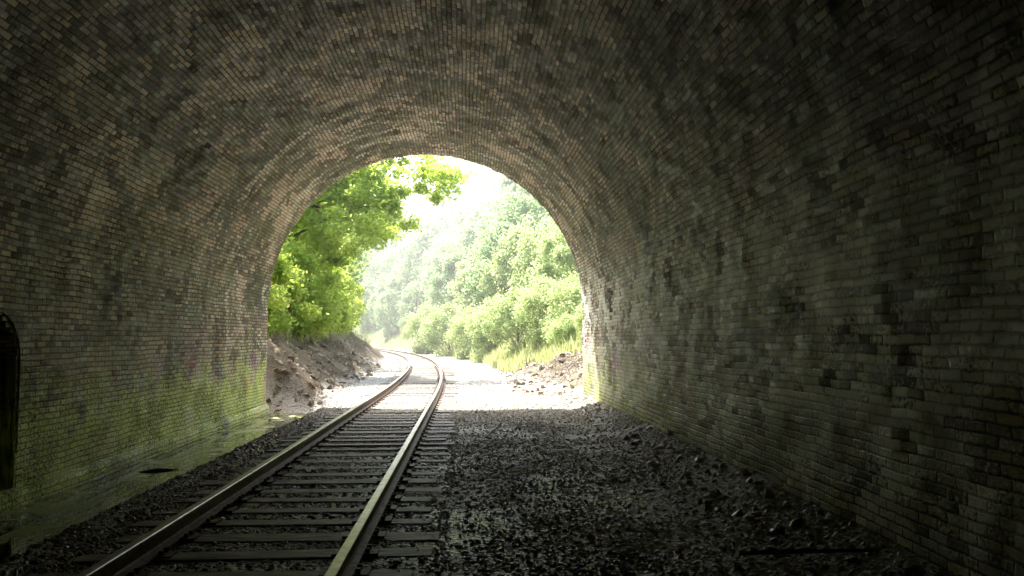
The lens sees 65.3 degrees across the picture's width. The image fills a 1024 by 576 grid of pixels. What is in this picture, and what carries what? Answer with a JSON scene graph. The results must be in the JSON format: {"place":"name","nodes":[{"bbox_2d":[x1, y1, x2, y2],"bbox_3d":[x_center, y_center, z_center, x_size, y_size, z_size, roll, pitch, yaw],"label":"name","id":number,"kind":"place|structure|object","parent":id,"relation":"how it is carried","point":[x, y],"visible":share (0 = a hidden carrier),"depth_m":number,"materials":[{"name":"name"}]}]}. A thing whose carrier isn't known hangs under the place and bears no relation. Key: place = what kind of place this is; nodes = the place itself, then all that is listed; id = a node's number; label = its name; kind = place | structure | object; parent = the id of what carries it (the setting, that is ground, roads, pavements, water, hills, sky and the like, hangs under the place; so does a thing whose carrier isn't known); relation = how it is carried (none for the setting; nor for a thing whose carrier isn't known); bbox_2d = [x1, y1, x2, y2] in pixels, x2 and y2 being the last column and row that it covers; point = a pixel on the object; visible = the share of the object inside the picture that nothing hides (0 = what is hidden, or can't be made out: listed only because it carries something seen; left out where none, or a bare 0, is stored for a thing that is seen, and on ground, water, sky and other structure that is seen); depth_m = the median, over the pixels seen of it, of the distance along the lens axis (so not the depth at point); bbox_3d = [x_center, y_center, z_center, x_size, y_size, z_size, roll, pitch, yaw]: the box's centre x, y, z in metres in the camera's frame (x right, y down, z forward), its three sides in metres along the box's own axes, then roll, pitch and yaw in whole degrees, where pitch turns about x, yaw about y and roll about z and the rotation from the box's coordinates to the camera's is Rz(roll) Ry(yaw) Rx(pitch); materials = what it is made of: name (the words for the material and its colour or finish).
{"place":"outdoors","nodes":[
{"label":"outdoors","id":0,"kind":"place"},
{"bbox_2d":[0,413,307,561],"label":"ditch water","id":1,"kind":"structure","parent":0,"point":[24,527],"depth_m":10.67,"materials":[{"name":"green liquid"}]},
{"bbox_2d":[140,468,178,471],"bbox_3d":[-5.337,2.757,12.093,0.543,0.075,0.073,2,-4,-25],"label":"driftwood","id":2,"kind":"object","parent":1,"relation":"on","point":[158,469],"visible":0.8,"depth_m":12.06,"materials":[{"name":"black wood"}]},
{"bbox_2d":[380,155,485,189],"label":"sky","id":3,"kind":"structure","parent":0,"point":[419,158],"materials":[{"name":"white"}]},
{"bbox_2d":[0,189,958,575],"bbox_3d":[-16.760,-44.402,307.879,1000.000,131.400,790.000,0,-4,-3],"label":"ground","id":4,"kind":"structure","parent":0,"point":[294,383],"depth_m":7.95,"materials":[{"name":"grey gravel"}]},
{"bbox_2d":[267,248,308,334],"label":"shrub","id":5,"kind":"object","parent":4,"relation":"on","point":[284,270],"visible":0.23,"depth_m":25.59,"materials":[{"name":"green plant"}]},
{"bbox_2d":[271,267,328,333],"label":"shrub","id":6,"kind":"object","parent":4,"relation":"on","point":[310,311],"visible":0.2,"depth_m":28.32,"materials":[{"name":"green plant"}]},
{"bbox_2d":[267,311,348,342],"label":"grass","id":7,"kind":"structure","parent":4,"relation":"on","point":[302,337],"depth_m":31.28,"materials":[{"name":"green plant"}]},
{"bbox_2d":[285,283,338,337],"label":"shrub","id":8,"kind":"object","parent":4,"relation":"on","point":[324,329],"visible":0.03,"depth_m":34.71,"materials":[{"name":"green plant"}]},
{"bbox_2d":[281,237,345,337],"bbox_3d":[-8.803,0.163,31.486,4.170,4.342,4.240,-2,-4,25],"label":"shrub","id":9,"kind":"object","parent":4,"relation":"on","point":[323,296],"visible":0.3,"depth_m":31.14,"materials":[{"name":"green plant"}]},
{"bbox_2d":[285,247,358,338],"bbox_3d":[-9.388,0.237,37.465,4.587,4.776,4.664,2,-4,-32],"label":"shrub","id":10,"kind":"object","parent":4,"relation":"on","point":[346,297],"visible":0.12,"depth_m":37.92,"materials":[{"name":"green plant"}]},
{"bbox_2d":[290,202,365,259],"bbox_3d":[-12.776,-5.348,46.371,9.896,12.398,9.490,2,-4,-28],"label":"broadleaf tree","id":11,"kind":"object","parent":4,"relation":"on","point":[345,242],"depth_m":45.02,"materials":[{"name":"green plant"}]},
{"bbox_2d":[300,271,360,333],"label":"shrub","id":12,"kind":"object","parent":4,"relation":"on","point":[351,287],"visible":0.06,"depth_m":41.08,"materials":[{"name":"green plant"}]},
{"bbox_2d":[317,204,367,279],"bbox_3d":[-14.805,-4.493,56.416,9.490,12.398,9.896,-3,-5,39],"label":"broadleaf tree","id":13,"kind":"object","parent":4,"relation":"on","point":[354,266],"depth_m":56.69,"materials":[{"name":"green plant"}]},
{"bbox_2d":[322,224,377,282],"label":"broadleaf tree","id":14,"kind":"object","parent":4,"relation":"on","point":[363,258],"visible":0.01,"depth_m":67.11,"materials":[{"name":"green plant"}]},
{"bbox_2d":[338,269,368,334],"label":"shrub","id":15,"kind":"object","parent":4,"relation":"on","point":[355,321],"visible":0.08,"depth_m":46.68,"materials":[{"name":"green plant"}]},
{"bbox_2d":[343,267,367,318],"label":"shrub","id":16,"kind":"object","parent":4,"relation":"on","point":[359,295],"visible":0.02,"depth_m":52.48,"materials":[{"name":"green plant"}]},
{"bbox_2d":[351,273,367,323],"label":"shrub","id":17,"kind":"object","parent":4,"relation":"on","point":[359,289],"visible":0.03,"depth_m":57.27,"materials":[{"name":"green plant"}]},
{"bbox_2d":[354,260,367,282],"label":"broadleaf tree","id":18,"kind":"object","parent":4,"relation":"on","point":[363,275],"depth_m":78.64,"materials":[{"name":"green plant"}]},
{"bbox_2d":[284,154,475,275],"bbox_3d":[-8.388,-5.555,35.660,13.538,13.627,9.086,0,-4,-3],"label":"maple tree","id":19,"kind":"object","parent":4,"relation":"on","point":[373,190],"visible":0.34,"depth_m":33.46,"materials":[{"name":"green plant"}]},
{"bbox_2d":[352,327,479,357],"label":"grass","id":20,"kind":"structure","parent":4,"relation":"on","point":[395,345],"depth_m":108.50,"materials":[{"name":"plant"}]},
{"bbox_2d":[400,301,446,353],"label":"shrub","id":21,"kind":"object","parent":4,"relation":"on","point":[414,322],"visible":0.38,"depth_m":80.64,"materials":[{"name":"green plant"}]},
{"bbox_2d":[266,328,582,412],"bbox_3d":[-3.284,2.521,34.744,15.624,3.990,26.217,0,-4,-3],"label":"rubble","id":22,"kind":"object","parent":4,"relation":"on","point":[367,373],"visible":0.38,"depth_m":27.68,"materials":[{"name":"stone"}]},
{"bbox_2d":[416,300,467,355],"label":"shrub","id":23,"kind":"object","parent":4,"relation":"on","point":[436,324],"visible":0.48,"depth_m":70.84,"materials":[{"name":"green plant"}]},
{"bbox_2d":[354,156,553,347],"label":"distant trees","id":24,"kind":"object","parent":4,"relation":"on","point":[411,271],"visible":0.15,"depth_m":127.44,"materials":[{"name":"green plant"}]},
{"bbox_2d":[443,304,483,359],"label":"shrub","id":25,"kind":"object","parent":4,"relation":"on","point":[457,328],"visible":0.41,"depth_m":60.21,"materials":[{"name":"green plant"}]},
{"bbox_2d":[445,237,492,315],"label":"shrub","id":26,"kind":"object","parent":4,"relation":"on","point":[459,287],"visible":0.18,"depth_m":75.85,"materials":[{"name":"green plant"}]},
{"bbox_2d":[0,341,962,575],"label":"ballast","id":27,"kind":"structure","parent":4,"relation":"on","point":[93,546],"depth_m":7.93,"materials":[{"name":"gravel"}]},
{"bbox_2d":[29,348,459,575],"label":"railway track","id":28,"kind":"structure","parent":27,"relation":"on","point":[134,555],"depth_m":7.68,"materials":[{"name":"wood"}]},
{"bbox_2d":[460,293,519,362],"bbox_3d":[-1.262,2.959,52.905,5.289,5.330,4.774,-3,-4,38],"label":"shrub","id":29,"kind":"object","parent":4,"relation":"on","point":[475,334],"visible":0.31,"depth_m":52.11,"materials":[{"name":"green plant"}]},
{"bbox_2d":[476,222,538,332],"bbox_3d":[0.639,-0.152,57.552,6.707,8.897,6.115,1,-4,-20],"label":"shrub","id":30,"kind":"object","parent":4,"relation":"on","point":[501,259],"visible":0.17,"depth_m":56.31,"materials":[{"name":"green plant"}]},
{"bbox_2d":[0,0,1023,575],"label":"railway tunnel","id":31,"kind":"structure","parent":4,"relation":"on","point":[792,230],"depth_m":10.02,"materials":[{"name":"brick"}]},
{"bbox_2d":[477,283,547,354],"bbox_3d":[0.452,2.173,45.178,4.808,4.846,4.340,2,-4,-28],"label":"shrub","id":32,"kind":"object","parent":4,"relation":"on","point":[502,307],"visible":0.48,"depth_m":44.65,"materials":[{"name":"green plant"}]},
{"bbox_2d":[449,329,581,372],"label":"grass","id":33,"kind":"structure","parent":4,"relation":"on","point":[513,362],"depth_m":38.66,"materials":[{"name":"plant"}]},
{"bbox_2d":[493,207,545,272],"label":"shrub","id":34,"kind":"object","parent":4,"relation":"on","point":[533,218],"visible":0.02,"depth_m":65.58,"materials":[{"name":"green plant"}]},
{"bbox_2d":[511,273,565,348],"bbox_3d":[1.912,1.411,40.192,4.328,4.361,3.906,-2,-4,29],"label":"shrub","id":35,"kind":"object","parent":4,"relation":"on","point":[532,298],"visible":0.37,"depth_m":39.75,"materials":[{"name":"green plant"}]},
{"bbox_2d":[507,227,571,338],"bbox_3d":[2.078,-0.255,49.049,4.983,7.250,5.465,0,-4,5],"label":"shrub","id":36,"kind":"object","parent":4,"relation":"on","point":[529,245],"visible":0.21,"depth_m":48.37,"materials":[{"name":"green plant"}]},
{"bbox_2d":[523,225,577,312],"bbox_3d":[3.230,-1.054,43.498,5.209,7.579,5.713,2,-4,-32],"label":"shrub","id":37,"kind":"object","parent":4,"relation":"on","point":[562,253],"visible":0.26,"depth_m":42.86,"materials":[{"name":"green plant"}]},
{"bbox_2d":[538,215,575,270],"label":"shrub","id":38,"kind":"object","parent":4,"relation":"on","point":[547,229],"depth_m":51.84,"materials":[{"name":"green plant"}]},
{"bbox_2d":[539,271,581,343],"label":"shrub","id":39,"kind":"object","parent":4,"relation":"on","point":[569,297],"visible":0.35,"depth_m":36.64,"materials":[{"name":"green plant"}]},
{"bbox_2d":[545,311,581,348],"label":"shrub","id":40,"kind":"object","parent":4,"relation":"on","point":[560,327],"visible":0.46,"depth_m":33.88,"materials":[{"name":"green plant"}]},
{"bbox_2d":[570,303,581,344],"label":"shrub","id":41,"kind":"object","parent":4,"relation":"on","point":[578,323],"visible":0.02,"depth_m":31.74,"materials":[{"name":"green plant"}]},
{"bbox_2d":[570,302,582,332],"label":"shrub","id":42,"kind":"object","parent":4,"relation":"on","point":[578,319],"visible":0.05,"depth_m":28.73,"materials":[{"name":"green plant"}]},
{"bbox_2d":[555,392,943,575],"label":"gravel","id":43,"kind":"structure","parent":4,"relation":"on","point":[779,528],"depth_m":7.93,"materials":[{"name":"grey gravel"}]}
]}

